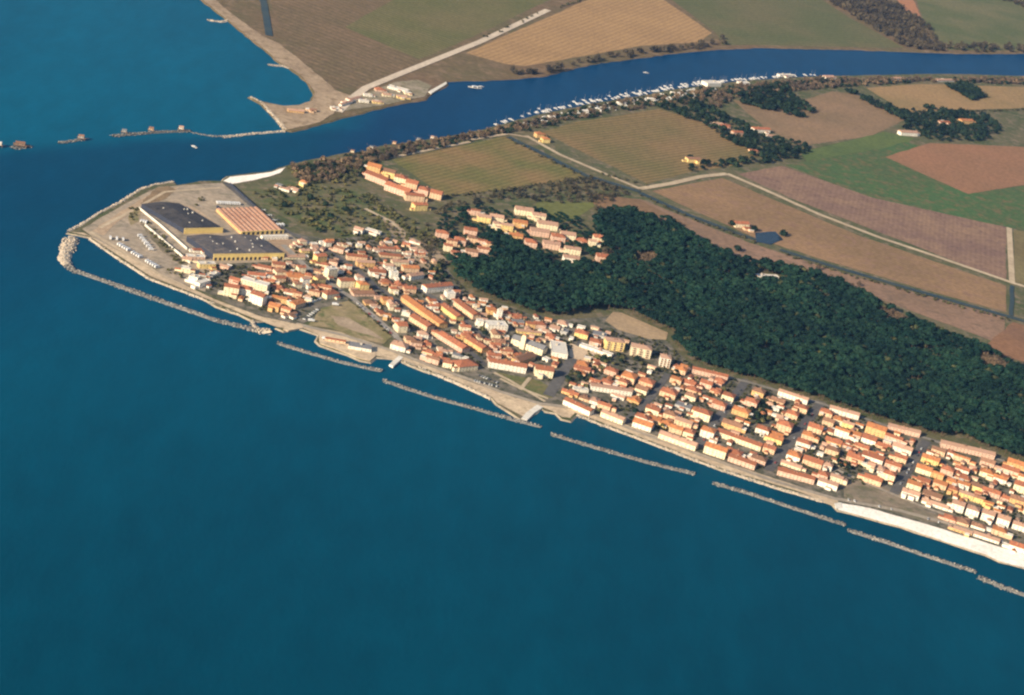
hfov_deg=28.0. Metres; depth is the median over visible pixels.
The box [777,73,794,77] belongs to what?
farm building
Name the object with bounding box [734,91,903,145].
field
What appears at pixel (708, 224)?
hedgerow scrub
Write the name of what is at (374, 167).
villa
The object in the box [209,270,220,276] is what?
works building
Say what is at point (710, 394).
garden shrubs
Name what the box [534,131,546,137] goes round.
farm building
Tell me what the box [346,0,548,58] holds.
field
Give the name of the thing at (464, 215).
estate pines
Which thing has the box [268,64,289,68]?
groyne
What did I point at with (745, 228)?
farm building
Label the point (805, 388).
pine tree
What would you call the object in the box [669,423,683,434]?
house
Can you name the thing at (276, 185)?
house
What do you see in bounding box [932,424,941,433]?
pine tree
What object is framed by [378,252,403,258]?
house
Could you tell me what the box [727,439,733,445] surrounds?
outbuilding
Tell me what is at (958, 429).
pine tree
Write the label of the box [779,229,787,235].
farm tree
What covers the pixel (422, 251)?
house
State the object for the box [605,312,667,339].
pitch
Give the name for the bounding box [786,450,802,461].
house
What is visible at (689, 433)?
house
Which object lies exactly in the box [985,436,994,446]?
pine tree
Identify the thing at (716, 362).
pine tree
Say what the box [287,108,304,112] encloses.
depot building
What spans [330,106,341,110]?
depot building
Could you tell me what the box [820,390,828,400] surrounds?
pine tree
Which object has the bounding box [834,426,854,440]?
house
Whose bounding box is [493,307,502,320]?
house
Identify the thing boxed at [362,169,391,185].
villa
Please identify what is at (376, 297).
outbuilding
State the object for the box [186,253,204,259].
works building
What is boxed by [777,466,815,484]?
terraced row
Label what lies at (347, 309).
lawn
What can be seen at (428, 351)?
house
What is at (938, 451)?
house
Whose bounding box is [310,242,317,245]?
outbuilding
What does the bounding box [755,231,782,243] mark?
pond
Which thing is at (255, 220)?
works shed
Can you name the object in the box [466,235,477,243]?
villa
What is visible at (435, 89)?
quay
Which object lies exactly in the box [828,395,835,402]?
pine tree
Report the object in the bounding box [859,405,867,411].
pine tree
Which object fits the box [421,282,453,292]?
long building
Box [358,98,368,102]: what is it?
depot building
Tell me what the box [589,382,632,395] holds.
long building
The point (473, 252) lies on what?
villa
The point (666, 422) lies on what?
house
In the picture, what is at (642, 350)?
apartment building
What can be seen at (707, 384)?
house
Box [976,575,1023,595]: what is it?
breakwater
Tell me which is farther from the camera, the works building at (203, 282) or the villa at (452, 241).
the villa at (452, 241)
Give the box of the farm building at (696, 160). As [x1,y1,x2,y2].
[682,157,700,163]
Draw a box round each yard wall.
[139,207,187,249]
[145,224,190,263]
[230,183,256,206]
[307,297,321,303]
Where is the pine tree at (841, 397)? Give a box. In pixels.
[838,395,846,404]
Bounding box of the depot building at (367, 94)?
[363,93,374,96]
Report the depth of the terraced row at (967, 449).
2647.05 m
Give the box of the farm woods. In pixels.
[655,80,1001,170]
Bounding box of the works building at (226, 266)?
[219,263,232,269]
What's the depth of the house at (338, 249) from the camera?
2852.45 m
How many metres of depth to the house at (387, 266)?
2829.38 m
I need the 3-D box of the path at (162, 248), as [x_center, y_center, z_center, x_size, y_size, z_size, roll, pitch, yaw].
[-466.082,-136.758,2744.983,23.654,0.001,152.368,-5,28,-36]
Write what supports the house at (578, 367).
on the ground at (1010, 122)
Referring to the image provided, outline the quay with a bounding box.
[428,82,446,93]
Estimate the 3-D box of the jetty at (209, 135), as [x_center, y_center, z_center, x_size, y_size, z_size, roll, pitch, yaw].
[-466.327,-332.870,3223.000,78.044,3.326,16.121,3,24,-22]
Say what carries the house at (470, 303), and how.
on the ground at (1010, 122)
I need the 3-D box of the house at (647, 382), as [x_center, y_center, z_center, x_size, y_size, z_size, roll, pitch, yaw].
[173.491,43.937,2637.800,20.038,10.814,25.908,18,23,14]
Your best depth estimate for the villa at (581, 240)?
3102.85 m
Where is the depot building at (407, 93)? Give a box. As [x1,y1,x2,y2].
[404,91,412,95]
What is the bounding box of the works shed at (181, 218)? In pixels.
[141,202,223,233]
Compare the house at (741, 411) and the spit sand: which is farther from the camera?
the spit sand
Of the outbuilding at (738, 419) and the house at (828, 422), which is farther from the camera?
the house at (828, 422)
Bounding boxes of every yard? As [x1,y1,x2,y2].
[83,183,296,291]
[92,187,178,234]
[185,206,225,229]
[269,239,305,255]
[335,80,430,111]
[569,343,607,364]
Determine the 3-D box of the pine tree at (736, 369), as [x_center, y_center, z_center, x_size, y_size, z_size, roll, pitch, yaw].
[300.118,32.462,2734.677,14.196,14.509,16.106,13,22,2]
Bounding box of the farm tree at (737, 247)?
[734,245,741,250]
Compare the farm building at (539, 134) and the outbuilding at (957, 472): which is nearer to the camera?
the outbuilding at (957, 472)
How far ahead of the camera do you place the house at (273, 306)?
2612.14 m
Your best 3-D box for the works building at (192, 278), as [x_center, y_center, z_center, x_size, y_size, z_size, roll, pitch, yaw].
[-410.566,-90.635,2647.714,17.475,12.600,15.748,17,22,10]
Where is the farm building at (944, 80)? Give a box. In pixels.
[936,78,954,81]
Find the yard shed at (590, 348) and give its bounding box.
[579,342,613,356]
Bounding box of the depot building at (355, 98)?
[346,96,361,101]
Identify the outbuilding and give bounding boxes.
[238,295,243,301]
[304,297,311,301]
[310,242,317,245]
[374,295,381,299]
[384,241,392,245]
[420,257,426,263]
[441,357,450,361]
[469,294,474,299]
[478,301,485,305]
[479,297,487,301]
[542,356,550,361]
[551,356,558,360]
[551,362,557,367]
[577,324,585,328]
[591,325,599,330]
[593,361,600,367]
[638,371,646,376]
[647,364,656,369]
[665,403,672,408]
[709,437,717,443]
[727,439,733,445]
[735,416,744,421]
[766,439,773,444]
[771,405,779,411]
[794,446,803,452]
[817,451,823,456]
[855,422,863,427]
[883,438,891,444]
[894,430,900,435]
[926,449,934,454]
[954,470,960,475]
[997,504,1005,508]
[1007,506,1013,512]
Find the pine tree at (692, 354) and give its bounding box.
[687,352,696,358]
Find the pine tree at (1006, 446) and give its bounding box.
[1002,444,1010,451]
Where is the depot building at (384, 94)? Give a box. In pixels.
[382,92,394,96]
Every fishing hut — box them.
[9,141,26,146]
[77,134,86,140]
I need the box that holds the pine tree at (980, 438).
[976,434,984,442]
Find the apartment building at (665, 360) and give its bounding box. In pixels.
[658,353,671,367]
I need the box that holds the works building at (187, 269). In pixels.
[174,265,194,273]
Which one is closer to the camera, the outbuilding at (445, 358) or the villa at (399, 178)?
the outbuilding at (445, 358)
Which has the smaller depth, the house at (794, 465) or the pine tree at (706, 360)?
the house at (794, 465)
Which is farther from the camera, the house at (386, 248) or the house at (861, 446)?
the house at (386, 248)
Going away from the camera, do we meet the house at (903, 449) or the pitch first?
the house at (903, 449)
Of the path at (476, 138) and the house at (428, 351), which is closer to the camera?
the house at (428, 351)
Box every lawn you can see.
[128,209,140,224]
[309,301,391,343]
[497,372,552,398]
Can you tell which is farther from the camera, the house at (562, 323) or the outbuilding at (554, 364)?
the house at (562, 323)
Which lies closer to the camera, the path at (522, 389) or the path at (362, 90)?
the path at (522, 389)
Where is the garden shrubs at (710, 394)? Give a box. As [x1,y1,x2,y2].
[190,238,1023,537]
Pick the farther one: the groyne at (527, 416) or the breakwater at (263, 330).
the breakwater at (263, 330)
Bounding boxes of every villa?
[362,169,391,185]
[363,162,382,173]
[382,167,396,178]
[384,181,413,196]
[393,174,407,183]
[401,178,418,189]
[404,192,427,201]
[410,201,430,210]
[413,186,429,196]
[429,189,443,200]
[435,229,451,239]
[443,243,452,251]
[446,238,459,246]
[454,236,465,245]
[461,248,478,256]
[463,226,477,235]
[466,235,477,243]
[467,208,484,215]
[472,213,491,223]
[477,239,487,245]
[477,245,489,254]
[481,241,492,248]
[489,221,500,229]
[490,213,506,222]
[501,222,515,231]
[504,232,522,238]
[512,219,527,228]
[514,205,533,215]
[524,238,537,248]
[526,227,549,237]
[527,212,546,221]
[536,219,560,230]
[542,239,561,250]
[550,233,569,242]
[559,245,581,255]
[560,230,575,239]
[562,254,579,262]
[575,237,587,242]
[588,238,600,246]
[592,234,603,243]
[595,252,608,261]
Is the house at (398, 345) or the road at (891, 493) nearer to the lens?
the road at (891, 493)
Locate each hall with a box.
[483,320,507,331]
[516,328,541,335]
[550,340,567,358]
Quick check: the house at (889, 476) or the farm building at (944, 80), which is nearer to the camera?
the house at (889, 476)
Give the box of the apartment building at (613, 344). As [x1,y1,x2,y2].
[603,336,625,351]
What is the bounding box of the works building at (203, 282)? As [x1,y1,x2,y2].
[191,278,211,288]
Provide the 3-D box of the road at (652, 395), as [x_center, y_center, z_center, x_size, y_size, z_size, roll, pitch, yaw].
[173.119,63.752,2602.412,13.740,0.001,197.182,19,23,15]
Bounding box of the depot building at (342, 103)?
[339,100,352,105]
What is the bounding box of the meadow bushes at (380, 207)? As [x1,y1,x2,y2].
[253,158,437,244]
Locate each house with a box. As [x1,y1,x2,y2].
[218,283,239,298]
[229,276,240,284]
[238,284,253,296]
[246,290,267,305]
[247,271,270,278]
[252,264,275,270]
[263,278,279,284]
[267,294,287,303]
[267,301,281,311]
[270,284,284,291]
[271,260,285,267]
[271,275,286,282]
[273,267,287,274]
[274,183,282,187]
[278,186,290,192]
[280,305,292,313]
[281,311,296,319]
[283,288,292,294]
[284,255,308,258]
[286,272,303,281]
[286,299,305,308]
[288,186,299,192]
[288,282,302,288]
[291,265,306,273]
[292,291,302,298]
[293,238,309,245]
[299,179,307,186]
[299,248,314,252]
[300,276,310,289]
[304,272,312,278]
[305,289,320,296]
[310,253,328,263]
[310,274,325,283]
[313,268,323,273]
[315,262,329,266]
[317,284,331,289]
[318,240,331,246]
[320,289,340,299]
[323,265,337,279]
[328,245,348,253]
[329,258,338,266]
[337,267,344,275]
[337,276,355,287]
[339,243,349,250]
[340,263,352,269]
[345,268,351,275]
[346,252,371,260]
[350,289,377,295]
[353,226,364,234]
[354,273,364,280]
[355,260,377,267]
[355,279,371,289]
[362,299,377,305]
[365,227,381,235]
[368,268,385,277]
[370,304,380,308]
[372,247,382,252]
[374,307,383,315]
[378,245,395,250]
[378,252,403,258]
[378,278,391,284]
[380,296,392,304]
[382,312,391,320]
[383,263,396,271]
[386,299,398,310]
[388,269,398,280]
[388,285,400,295]
[390,259,412,265]
[390,280,407,286]
[390,340,410,353]
[391,317,403,321]
[393,320,409,332]
[401,241,411,246]
[401,264,419,272]
[401,310,410,316]
[402,250,411,254]
[402,272,424,280]
[402,285,416,294]
[403,335,416,343]
[409,238,421,244]
[410,340,422,349]
[414,249,427,254]
[416,330,432,339]
[420,353,440,364]
[421,349,433,355]
[422,340,431,348]
[426,297,437,303]
[426,304,439,312]
[431,329,438,337]
[432,352,442,357]
[436,346,452,353]
[442,360,452,368]
[443,289,458,301]
[450,358,478,371]
[452,352,468,358]
[455,332,471,339]
[458,324,471,330]
[466,301,479,307]
[472,304,481,312]
[472,333,483,342]
[475,318,483,327]
[483,338,491,344]
[486,305,496,314]
[486,350,501,358]
[489,328,504,338]
[489,342,500,350]
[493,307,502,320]
[493,339,508,348]
[494,348,512,357]
[502,310,511,319]
[508,319,524,326]
[511,312,526,319]
[511,352,535,363]
[512,352,522,356]
[525,320,535,328]
[533,364,553,378]
[534,320,546,328]
[538,328,551,333]
[545,332,559,339]
[546,323,560,331]
[557,319,572,327]
[560,327,568,335]
[561,388,579,397]
[573,364,593,373]
[574,328,588,339]
[576,360,588,366]
[579,394,590,402]
[589,337,602,347]
[589,377,600,383]
[589,396,600,408]
[592,330,606,338]
[596,400,616,412]
[599,366,618,375]
[601,377,618,385]
[610,392,625,400]
[614,377,629,387]
[616,370,638,384]
[625,395,641,404]
[629,383,649,395]
[632,417,654,431]
[634,412,653,422]
[638,377,655,390]
[645,404,662,416]
[646,414,662,423]
[659,386,678,399]
[659,419,672,427]
[663,409,678,422]
[669,375,683,384]
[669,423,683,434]
[671,365,688,375]
[674,400,692,411]
[674,416,697,428]
[682,378,699,387]
[682,427,695,440]
[684,391,697,402]
[685,385,701,394]
[687,407,712,422]
[699,378,714,389]
[699,425,718,439]
[703,441,728,458]
[707,399,727,410]
[709,387,721,395]
[714,376,725,385]
[721,391,735,401]
[721,418,746,433]
[727,447,745,457]
[731,405,752,418]
[740,397,759,407]
[747,453,767,465]
[751,386,766,397]
[755,424,771,436]
[762,443,776,454]
[764,433,783,445]
[766,396,785,404]
[770,430,783,436]
[771,412,788,420]
[771,418,793,434]
[780,459,806,471]
[781,409,799,420]
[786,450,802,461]
[792,402,808,413]
[796,437,815,449]
[801,430,819,443]
[802,454,823,469]
[807,421,826,434]
[812,470,829,478]
[817,477,839,490]
[819,407,834,417]
[821,461,833,471]
[822,416,835,426]
[823,427,834,434]
[824,444,840,455]
[825,435,842,446]
[829,473,847,484]
[833,415,844,425]
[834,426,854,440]
[841,420,857,431]
[841,443,858,450]
[846,451,866,464]
[850,430,862,440]
[851,442,870,450]
[857,473,882,486]
[858,450,884,464]
[861,433,877,444]
[861,461,875,472]
[865,421,887,438]
[874,464,885,472]
[875,441,891,450]
[877,469,896,484]
[884,432,907,445]
[884,459,902,471]
[888,452,908,463]
[891,441,913,455]
[901,487,920,500]
[906,479,922,491]
[911,475,930,485]
[915,463,932,476]
[921,453,943,465]
[921,497,953,512]
[922,489,942,500]
[930,470,944,479]
[931,445,946,456]
[932,478,947,490]
[938,513,956,523]
[940,464,954,475]
[946,449,954,458]
[946,476,957,485]
[946,484,959,494]
[947,498,965,512]
[948,524,972,536]
[953,453,975,465]
[954,474,971,480]
[955,464,969,475]
[956,516,970,526]
[957,479,970,490]
[958,489,974,500]
[965,503,980,518]
[967,481,983,491]
[971,521,991,531]
[972,530,1000,543]
[973,495,984,503]
[979,456,995,467]
[979,467,994,480]
[980,508,995,524]
[982,486,1001,498]
[982,500,998,509]
[991,525,1012,539]
[992,473,1011,486]
[996,513,1011,527]
[1000,493,1009,501]
[1001,464,1020,475]
[1002,540,1023,553]
[1003,457,1023,470]
[1009,493,1023,507]
[1011,473,1023,480]
[1012,520,1023,531]
[1013,479,1023,493]
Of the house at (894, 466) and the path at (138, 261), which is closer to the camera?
the house at (894, 466)
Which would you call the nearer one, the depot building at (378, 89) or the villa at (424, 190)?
the villa at (424, 190)
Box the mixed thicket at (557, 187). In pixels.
[420,175,662,264]
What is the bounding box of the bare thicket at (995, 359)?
[601,247,1023,366]
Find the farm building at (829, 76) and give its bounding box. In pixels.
[822,75,836,78]
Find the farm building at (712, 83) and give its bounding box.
[701,80,721,86]
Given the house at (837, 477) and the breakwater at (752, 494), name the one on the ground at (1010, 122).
the house at (837, 477)
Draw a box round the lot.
[842,481,955,522]
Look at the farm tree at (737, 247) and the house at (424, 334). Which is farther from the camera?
the farm tree at (737, 247)
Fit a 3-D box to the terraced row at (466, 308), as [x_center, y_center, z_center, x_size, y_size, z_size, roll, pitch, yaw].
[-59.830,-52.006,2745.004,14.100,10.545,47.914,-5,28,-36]
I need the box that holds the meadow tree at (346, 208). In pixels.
[341,206,349,211]
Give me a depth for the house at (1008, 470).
2610.40 m
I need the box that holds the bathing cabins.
[325,336,345,343]
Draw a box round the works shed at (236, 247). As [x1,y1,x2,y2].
[186,234,284,259]
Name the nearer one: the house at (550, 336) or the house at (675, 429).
the house at (675, 429)
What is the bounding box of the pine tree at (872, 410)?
[867,408,875,416]
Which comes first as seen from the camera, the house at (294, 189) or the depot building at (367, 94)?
the house at (294, 189)
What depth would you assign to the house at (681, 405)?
2593.15 m
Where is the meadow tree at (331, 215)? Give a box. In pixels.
[327,212,334,217]
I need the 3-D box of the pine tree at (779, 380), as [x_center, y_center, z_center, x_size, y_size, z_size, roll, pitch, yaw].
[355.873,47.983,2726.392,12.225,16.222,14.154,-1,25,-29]
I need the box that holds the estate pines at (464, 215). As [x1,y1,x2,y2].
[434,204,609,271]
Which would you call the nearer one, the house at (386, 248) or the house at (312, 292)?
the house at (312, 292)
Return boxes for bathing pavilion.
[348,341,371,351]
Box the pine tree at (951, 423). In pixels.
[948,421,955,426]
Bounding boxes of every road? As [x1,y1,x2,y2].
[224,183,487,365]
[281,245,402,341]
[296,323,1008,543]
[417,287,518,347]
[543,341,585,396]
[626,373,670,423]
[690,369,1006,461]
[695,378,750,447]
[764,400,825,471]
[836,469,943,514]
[889,439,929,494]
[984,492,1017,533]
[991,497,1018,508]
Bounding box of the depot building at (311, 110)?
[306,108,316,112]
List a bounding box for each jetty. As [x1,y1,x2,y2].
[10,144,31,149]
[58,139,86,143]
[110,129,190,136]
[190,131,236,136]
[222,130,284,137]
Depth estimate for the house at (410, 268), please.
2838.63 m
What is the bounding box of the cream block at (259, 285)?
[240,276,269,291]
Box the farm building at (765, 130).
[751,126,770,133]
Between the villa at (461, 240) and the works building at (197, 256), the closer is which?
the works building at (197, 256)
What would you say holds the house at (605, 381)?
on the ground at (1010, 122)
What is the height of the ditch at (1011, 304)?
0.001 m
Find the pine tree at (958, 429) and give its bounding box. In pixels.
[953,425,961,434]
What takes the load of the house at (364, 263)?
on the ground at (1010, 122)
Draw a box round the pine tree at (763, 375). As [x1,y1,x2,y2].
[759,372,767,382]
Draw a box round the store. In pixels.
[260,234,288,239]
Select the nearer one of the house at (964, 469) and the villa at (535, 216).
the house at (964, 469)
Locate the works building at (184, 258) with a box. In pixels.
[182,256,197,262]
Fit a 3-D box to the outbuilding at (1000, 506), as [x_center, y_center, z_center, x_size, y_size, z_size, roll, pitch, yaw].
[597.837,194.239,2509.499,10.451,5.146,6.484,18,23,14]
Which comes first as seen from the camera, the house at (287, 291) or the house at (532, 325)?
the house at (287, 291)
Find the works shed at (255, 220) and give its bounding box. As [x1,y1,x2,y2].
[216,206,283,234]
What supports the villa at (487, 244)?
on the ground at (1010, 122)
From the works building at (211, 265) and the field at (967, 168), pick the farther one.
the field at (967, 168)
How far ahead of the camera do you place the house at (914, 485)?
2506.72 m
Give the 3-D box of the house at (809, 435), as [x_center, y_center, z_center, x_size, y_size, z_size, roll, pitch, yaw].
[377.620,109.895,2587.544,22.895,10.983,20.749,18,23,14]
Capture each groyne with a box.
[207,19,228,22]
[250,96,286,129]
[250,320,258,328]
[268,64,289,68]
[521,405,542,420]
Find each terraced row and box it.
[400,294,447,327]
[409,313,435,330]
[437,330,470,352]
[439,302,463,320]
[453,298,481,318]
[464,335,489,352]
[488,357,526,373]
[563,397,594,415]
[600,409,626,424]
[658,430,698,450]
[692,366,728,381]
[716,428,763,451]
[728,453,757,469]
[777,388,809,404]
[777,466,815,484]
[830,405,859,419]
[888,423,920,437]
[940,439,995,459]
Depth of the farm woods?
4138.68 m
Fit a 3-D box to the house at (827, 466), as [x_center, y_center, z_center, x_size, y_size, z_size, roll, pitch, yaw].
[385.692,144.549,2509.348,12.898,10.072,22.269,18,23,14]
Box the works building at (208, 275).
[199,273,212,279]
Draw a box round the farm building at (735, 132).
[731,130,743,135]
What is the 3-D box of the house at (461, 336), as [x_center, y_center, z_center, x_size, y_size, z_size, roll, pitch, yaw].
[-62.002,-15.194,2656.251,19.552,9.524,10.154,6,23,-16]
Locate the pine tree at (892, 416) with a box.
[888,414,898,420]
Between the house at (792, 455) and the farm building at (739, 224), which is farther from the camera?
the farm building at (739, 224)
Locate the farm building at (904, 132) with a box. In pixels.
[897,129,919,135]
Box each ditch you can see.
[260,0,272,35]
[507,136,640,191]
[639,192,755,239]
[779,249,1023,321]
[1009,285,1013,315]
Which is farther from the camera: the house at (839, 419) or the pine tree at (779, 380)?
the pine tree at (779, 380)
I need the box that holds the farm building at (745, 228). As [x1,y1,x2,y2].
[742,226,753,231]
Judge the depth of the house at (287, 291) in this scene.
2674.34 m
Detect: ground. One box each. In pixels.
[66,74,1023,568]
[201,0,1023,132]
[205,233,1023,554]
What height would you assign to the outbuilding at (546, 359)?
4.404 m
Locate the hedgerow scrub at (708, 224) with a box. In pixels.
[445,0,1023,320]
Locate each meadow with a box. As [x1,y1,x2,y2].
[238,178,417,237]
[534,200,593,221]
[586,192,688,225]
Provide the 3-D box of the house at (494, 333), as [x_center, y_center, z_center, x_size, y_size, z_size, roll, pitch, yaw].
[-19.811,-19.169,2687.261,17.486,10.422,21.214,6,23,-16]
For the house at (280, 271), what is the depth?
2727.21 m
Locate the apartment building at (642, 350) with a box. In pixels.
[630,342,651,358]
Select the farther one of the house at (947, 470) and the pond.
the pond
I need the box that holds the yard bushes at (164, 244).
[129,196,204,277]
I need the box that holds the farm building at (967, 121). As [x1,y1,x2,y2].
[956,118,975,123]
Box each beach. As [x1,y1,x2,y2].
[224,167,284,183]
[838,502,1023,566]
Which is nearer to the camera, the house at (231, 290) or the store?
the house at (231, 290)
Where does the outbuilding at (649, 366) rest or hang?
on the ground at (1010, 122)
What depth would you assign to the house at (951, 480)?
2538.96 m
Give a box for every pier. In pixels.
[283,324,303,331]
[389,356,402,367]
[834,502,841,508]
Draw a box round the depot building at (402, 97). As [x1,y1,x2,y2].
[396,95,410,99]
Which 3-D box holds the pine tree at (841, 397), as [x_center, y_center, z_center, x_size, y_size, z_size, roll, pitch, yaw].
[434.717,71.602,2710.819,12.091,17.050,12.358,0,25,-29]
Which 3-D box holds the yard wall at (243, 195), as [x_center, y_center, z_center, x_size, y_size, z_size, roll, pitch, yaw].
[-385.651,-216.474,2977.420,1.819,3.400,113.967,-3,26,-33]
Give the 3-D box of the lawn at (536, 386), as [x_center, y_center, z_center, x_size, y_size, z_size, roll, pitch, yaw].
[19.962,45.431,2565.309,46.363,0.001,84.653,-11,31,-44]
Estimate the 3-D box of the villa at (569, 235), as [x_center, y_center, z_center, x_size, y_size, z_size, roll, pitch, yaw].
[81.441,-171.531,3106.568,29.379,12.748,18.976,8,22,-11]
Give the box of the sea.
[0,0,1023,694]
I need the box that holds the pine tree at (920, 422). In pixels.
[916,420,924,429]
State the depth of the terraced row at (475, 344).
2633.21 m
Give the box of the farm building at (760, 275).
[755,273,778,277]
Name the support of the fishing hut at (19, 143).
in the sea
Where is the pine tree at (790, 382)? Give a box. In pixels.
[788,380,795,390]
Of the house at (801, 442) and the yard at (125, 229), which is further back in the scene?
the yard at (125, 229)
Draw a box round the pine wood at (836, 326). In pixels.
[446,204,1023,444]
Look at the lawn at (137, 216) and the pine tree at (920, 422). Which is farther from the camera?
the lawn at (137, 216)
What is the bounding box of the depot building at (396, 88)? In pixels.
[387,84,408,91]
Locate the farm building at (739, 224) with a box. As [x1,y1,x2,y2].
[733,221,749,227]
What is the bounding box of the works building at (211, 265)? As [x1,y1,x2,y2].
[197,261,216,269]
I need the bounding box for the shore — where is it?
[73,232,837,504]
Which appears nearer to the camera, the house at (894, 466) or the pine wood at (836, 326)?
the house at (894, 466)
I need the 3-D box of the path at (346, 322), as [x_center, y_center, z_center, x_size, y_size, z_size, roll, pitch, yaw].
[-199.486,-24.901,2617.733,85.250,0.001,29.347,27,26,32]
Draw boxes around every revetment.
[67,181,173,232]
[89,237,239,314]
[402,361,492,399]
[576,414,823,502]
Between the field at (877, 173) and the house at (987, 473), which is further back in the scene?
the field at (877, 173)
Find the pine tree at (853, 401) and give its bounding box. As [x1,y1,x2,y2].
[848,398,857,408]
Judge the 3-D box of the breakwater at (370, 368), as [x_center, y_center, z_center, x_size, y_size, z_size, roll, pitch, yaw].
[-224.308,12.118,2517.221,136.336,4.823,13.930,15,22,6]
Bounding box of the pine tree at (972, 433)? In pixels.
[967,430,976,440]
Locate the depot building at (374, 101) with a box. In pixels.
[372,99,383,103]
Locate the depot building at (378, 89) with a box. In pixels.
[374,86,386,91]
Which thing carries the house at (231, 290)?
on the ground at (1010, 122)
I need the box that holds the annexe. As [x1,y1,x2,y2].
[572,386,588,392]
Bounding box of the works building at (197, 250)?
[189,248,204,253]
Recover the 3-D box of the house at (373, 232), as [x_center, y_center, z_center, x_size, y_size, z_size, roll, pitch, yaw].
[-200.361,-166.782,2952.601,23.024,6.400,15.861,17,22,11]
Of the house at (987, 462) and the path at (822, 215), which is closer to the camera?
the house at (987, 462)
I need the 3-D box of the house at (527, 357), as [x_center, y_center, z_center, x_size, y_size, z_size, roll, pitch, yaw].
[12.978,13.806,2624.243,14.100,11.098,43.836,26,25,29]
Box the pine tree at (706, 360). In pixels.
[702,357,709,365]
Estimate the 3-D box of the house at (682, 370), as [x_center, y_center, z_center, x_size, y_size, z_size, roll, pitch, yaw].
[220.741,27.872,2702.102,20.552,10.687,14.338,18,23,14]
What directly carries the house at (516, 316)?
on the ground at (1010, 122)
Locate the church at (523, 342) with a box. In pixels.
[511,334,547,355]
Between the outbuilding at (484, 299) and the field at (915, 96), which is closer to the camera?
the outbuilding at (484, 299)
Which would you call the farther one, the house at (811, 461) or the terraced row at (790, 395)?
the terraced row at (790, 395)
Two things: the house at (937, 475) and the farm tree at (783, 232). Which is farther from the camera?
the farm tree at (783, 232)
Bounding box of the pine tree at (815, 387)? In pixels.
[812,385,820,395]
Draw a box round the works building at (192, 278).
[185,273,199,283]
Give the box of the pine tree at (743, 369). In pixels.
[738,366,747,375]
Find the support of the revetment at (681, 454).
on the ground at (1010, 122)
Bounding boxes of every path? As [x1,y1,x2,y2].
[89,231,190,289]
[100,187,219,227]
[140,186,175,203]
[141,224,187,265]
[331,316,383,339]
[334,9,550,111]
[365,208,424,248]
[384,141,469,158]
[410,254,433,258]
[470,133,529,139]
[494,372,544,401]
[500,378,547,398]
[519,377,531,389]
[528,136,639,188]
[638,172,726,189]
[727,173,1023,286]
[1006,227,1014,282]
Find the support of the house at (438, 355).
on the ground at (1010, 122)
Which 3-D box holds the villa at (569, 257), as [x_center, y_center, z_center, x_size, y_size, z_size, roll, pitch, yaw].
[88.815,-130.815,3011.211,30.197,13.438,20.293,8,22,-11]
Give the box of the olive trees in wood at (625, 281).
[454,206,1023,431]
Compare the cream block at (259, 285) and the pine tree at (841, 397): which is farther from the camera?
the pine tree at (841, 397)
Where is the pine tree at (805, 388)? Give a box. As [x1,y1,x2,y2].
[801,385,811,392]
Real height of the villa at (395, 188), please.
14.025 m
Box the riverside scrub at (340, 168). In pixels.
[290,75,1023,183]
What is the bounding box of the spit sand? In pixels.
[204,0,349,129]
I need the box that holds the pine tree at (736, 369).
[733,367,742,373]
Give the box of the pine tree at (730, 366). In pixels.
[724,364,734,371]
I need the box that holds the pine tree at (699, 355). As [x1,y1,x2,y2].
[696,352,704,361]
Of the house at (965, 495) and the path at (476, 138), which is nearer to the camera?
the house at (965, 495)
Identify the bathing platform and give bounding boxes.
[319,336,375,360]
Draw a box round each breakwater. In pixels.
[57,235,79,265]
[63,262,258,331]
[252,326,271,334]
[276,341,382,371]
[382,379,541,427]
[551,432,695,475]
[712,481,845,525]
[847,528,976,573]
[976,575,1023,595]
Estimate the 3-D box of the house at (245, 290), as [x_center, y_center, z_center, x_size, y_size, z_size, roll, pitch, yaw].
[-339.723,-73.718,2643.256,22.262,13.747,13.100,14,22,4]
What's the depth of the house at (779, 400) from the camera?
2673.18 m
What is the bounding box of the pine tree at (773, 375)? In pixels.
[769,372,777,381]
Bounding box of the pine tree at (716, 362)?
[713,359,721,368]
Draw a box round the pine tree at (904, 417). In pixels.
[899,415,907,423]
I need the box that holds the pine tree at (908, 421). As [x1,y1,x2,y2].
[903,419,912,425]
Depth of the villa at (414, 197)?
3120.83 m
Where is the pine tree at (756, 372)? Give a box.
[752,370,759,379]
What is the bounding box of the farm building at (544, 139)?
[539,137,550,142]
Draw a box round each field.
[269,0,418,88]
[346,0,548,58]
[393,136,583,195]
[467,0,710,65]
[543,109,759,183]
[631,198,1004,339]
[653,178,1005,311]
[673,0,903,47]
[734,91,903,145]
[739,166,1006,278]
[787,142,1023,229]
[800,132,913,160]
[867,84,1023,111]
[886,143,1023,193]
[898,0,919,17]
[917,0,1023,50]
[982,322,1023,360]
[1013,230,1023,283]
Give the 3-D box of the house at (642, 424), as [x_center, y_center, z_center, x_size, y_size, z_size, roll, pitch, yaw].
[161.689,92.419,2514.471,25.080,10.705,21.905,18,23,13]
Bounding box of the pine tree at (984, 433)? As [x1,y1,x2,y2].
[981,431,988,436]
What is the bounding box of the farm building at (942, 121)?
[938,120,950,123]
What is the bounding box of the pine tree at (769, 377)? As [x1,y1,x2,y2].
[765,375,772,383]
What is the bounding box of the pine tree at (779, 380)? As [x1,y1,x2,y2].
[776,377,784,386]
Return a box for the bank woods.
[510,0,1023,74]
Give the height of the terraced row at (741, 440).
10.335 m
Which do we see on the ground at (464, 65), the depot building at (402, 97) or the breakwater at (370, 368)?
the depot building at (402, 97)

